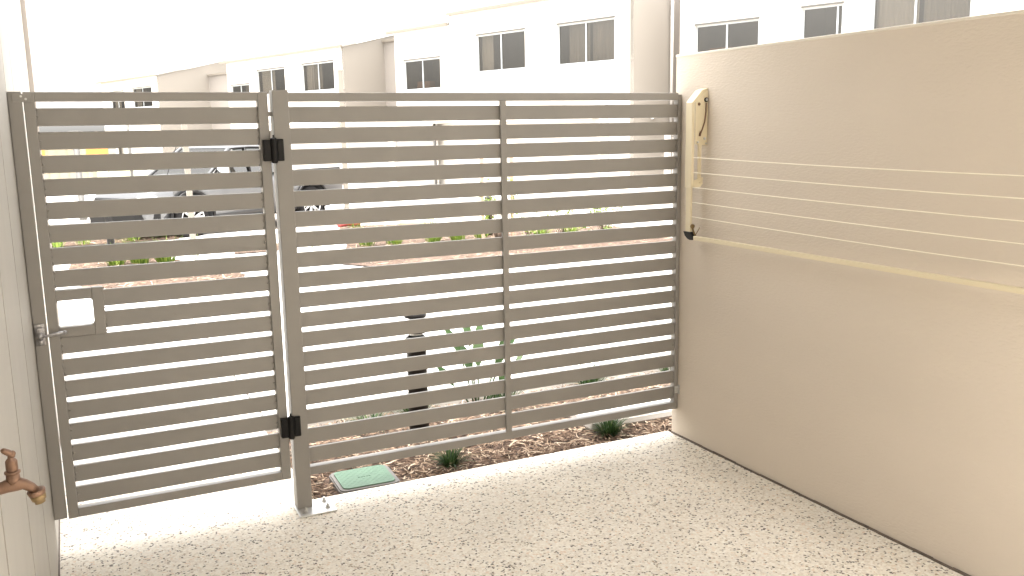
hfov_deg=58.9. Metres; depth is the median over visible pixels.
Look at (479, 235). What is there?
grass clump
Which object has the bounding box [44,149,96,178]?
site shed
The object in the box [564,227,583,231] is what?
grass clump
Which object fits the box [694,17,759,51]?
window
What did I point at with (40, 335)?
gate latch
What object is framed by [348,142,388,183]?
garage door
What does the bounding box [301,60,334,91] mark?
window
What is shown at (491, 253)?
mulch bed
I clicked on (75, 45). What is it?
sky
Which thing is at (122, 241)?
mulch bed
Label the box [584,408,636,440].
strappy plant
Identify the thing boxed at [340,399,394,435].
strappy plant
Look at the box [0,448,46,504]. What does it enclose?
garden tap
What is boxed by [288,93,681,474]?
slatted fence
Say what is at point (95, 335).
pedestrian gate
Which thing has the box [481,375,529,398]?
strappy plant
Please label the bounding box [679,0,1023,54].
townhouse
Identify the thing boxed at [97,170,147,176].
ground
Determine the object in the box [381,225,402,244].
grass clump
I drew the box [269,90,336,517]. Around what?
gate post
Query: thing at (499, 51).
window
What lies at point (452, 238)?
grass clump
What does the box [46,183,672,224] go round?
forecourt
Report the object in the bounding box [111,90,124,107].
window
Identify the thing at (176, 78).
townhouse
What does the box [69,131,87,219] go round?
lamp pole
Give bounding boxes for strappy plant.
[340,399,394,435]
[382,387,445,414]
[424,438,478,468]
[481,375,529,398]
[562,360,617,384]
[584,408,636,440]
[646,352,669,371]
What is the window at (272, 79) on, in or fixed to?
in the townhouse at (312, 67)
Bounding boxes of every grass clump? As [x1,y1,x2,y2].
[52,242,64,247]
[76,240,90,244]
[107,260,126,265]
[115,238,155,264]
[125,237,140,240]
[144,236,187,262]
[359,226,374,245]
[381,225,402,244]
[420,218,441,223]
[423,220,442,241]
[440,217,467,240]
[474,234,489,237]
[532,229,557,233]
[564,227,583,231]
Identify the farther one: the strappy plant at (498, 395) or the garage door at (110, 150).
the garage door at (110, 150)
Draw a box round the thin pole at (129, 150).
[126,125,133,175]
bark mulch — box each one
[267,371,671,498]
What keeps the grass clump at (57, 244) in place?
on the mulch bed at (122, 241)
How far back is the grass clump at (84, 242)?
15.34 m
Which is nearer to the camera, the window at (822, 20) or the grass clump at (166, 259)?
the grass clump at (166, 259)
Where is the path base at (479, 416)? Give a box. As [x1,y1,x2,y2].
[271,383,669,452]
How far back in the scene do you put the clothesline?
3.91 m
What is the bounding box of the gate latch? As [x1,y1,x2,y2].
[34,324,66,345]
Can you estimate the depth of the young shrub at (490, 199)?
12.93 m
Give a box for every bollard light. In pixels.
[104,217,114,243]
[404,314,428,429]
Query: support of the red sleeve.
on the mulch bed at (491, 253)
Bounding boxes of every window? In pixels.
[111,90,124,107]
[132,86,152,107]
[230,83,249,91]
[256,66,285,94]
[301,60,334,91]
[403,56,440,90]
[475,28,524,72]
[556,16,614,64]
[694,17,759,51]
[801,1,843,37]
[872,0,971,28]
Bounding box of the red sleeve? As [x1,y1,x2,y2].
[337,223,359,227]
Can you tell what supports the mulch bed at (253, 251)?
on the path at (74, 312)
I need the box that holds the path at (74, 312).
[54,204,672,486]
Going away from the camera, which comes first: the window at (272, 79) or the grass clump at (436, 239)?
the grass clump at (436, 239)
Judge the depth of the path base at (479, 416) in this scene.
5.37 m
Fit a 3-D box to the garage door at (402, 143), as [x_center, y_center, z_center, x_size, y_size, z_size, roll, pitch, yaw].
[-3.795,-5.123,36.092,0.038,2.128,2.700,-10,13,-42]
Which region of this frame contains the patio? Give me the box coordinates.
[60,431,962,575]
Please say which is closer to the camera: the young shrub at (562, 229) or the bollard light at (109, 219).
the young shrub at (562, 229)
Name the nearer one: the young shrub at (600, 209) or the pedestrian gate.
the pedestrian gate
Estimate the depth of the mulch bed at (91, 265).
10.77 m
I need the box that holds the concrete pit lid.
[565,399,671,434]
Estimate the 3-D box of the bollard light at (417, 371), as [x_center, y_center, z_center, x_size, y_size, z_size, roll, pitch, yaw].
[-0.522,0.468,4.998,0.122,0.700,0.122,-6,11,-25]
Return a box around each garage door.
[108,148,118,153]
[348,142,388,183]
[396,141,434,184]
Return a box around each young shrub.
[480,158,517,237]
[484,196,492,235]
[517,212,541,234]
[546,193,579,232]
[582,209,615,229]
[583,207,623,228]
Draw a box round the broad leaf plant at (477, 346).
[438,313,522,401]
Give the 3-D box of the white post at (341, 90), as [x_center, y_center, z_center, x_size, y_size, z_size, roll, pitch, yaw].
[-3.323,-2.758,17.933,0.160,3.012,0.160,-6,11,-25]
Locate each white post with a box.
[181,124,195,238]
[337,70,348,208]
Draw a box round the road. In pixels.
[204,203,672,233]
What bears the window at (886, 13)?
in the townhouse at (707, 25)
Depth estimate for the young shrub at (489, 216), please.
14.86 m
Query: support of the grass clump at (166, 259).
on the mulch bed at (91, 265)
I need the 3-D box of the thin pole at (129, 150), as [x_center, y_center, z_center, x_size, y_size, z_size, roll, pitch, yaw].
[-11.859,-3.935,28.233,0.500,2.600,0.095,-6,11,-25]
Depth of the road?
19.66 m
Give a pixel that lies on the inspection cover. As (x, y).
(353, 480)
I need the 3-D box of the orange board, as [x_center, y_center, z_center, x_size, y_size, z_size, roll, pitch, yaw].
[-17.228,-4.969,37.835,0.840,1.950,0.080,-5,11,-22]
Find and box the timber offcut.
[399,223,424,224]
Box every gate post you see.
[7,92,66,519]
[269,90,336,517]
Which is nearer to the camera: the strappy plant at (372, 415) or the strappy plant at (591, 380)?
the strappy plant at (372, 415)
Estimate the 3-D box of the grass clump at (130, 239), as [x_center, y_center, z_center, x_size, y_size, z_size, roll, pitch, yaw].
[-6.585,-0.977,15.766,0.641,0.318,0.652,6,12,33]
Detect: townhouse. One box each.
[95,48,276,170]
[207,18,448,168]
[338,0,679,188]
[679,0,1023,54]
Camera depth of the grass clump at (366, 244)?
13.85 m
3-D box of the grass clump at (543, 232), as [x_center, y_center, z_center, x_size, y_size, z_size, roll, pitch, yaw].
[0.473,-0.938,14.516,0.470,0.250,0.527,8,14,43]
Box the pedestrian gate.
[11,92,300,518]
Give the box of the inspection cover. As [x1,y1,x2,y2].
[329,465,399,494]
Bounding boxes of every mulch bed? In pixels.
[51,235,178,247]
[70,258,244,288]
[233,245,278,253]
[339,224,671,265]
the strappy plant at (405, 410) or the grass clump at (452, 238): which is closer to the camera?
the strappy plant at (405, 410)
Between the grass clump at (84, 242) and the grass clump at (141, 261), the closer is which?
the grass clump at (141, 261)
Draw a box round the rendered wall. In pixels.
[671,9,1023,575]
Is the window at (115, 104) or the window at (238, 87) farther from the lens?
the window at (115, 104)
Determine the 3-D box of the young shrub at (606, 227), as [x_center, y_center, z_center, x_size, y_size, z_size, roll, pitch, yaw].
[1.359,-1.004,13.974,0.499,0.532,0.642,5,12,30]
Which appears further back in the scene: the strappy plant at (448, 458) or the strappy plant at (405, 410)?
the strappy plant at (405, 410)
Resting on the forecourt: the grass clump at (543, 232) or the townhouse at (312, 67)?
the townhouse at (312, 67)
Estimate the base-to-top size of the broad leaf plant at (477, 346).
0.597 m
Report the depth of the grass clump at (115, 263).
12.22 m
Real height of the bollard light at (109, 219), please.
0.660 m
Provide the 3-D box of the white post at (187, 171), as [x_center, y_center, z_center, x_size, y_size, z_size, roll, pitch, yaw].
[-4.997,-1.665,14.013,0.160,2.162,0.160,-6,11,-25]
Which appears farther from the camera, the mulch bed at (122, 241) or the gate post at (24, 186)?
the mulch bed at (122, 241)
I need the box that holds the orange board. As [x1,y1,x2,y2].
[86,148,109,177]
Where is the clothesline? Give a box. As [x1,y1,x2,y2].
[683,88,1023,294]
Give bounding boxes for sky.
[25,0,518,131]
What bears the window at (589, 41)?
in the townhouse at (575, 46)
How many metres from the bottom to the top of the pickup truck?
1.710 m
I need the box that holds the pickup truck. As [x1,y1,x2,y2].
[84,145,342,237]
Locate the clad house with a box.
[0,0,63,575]
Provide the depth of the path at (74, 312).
7.50 m
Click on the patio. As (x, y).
(666, 503)
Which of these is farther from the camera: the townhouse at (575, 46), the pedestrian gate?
the townhouse at (575, 46)
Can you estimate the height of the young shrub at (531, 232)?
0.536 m

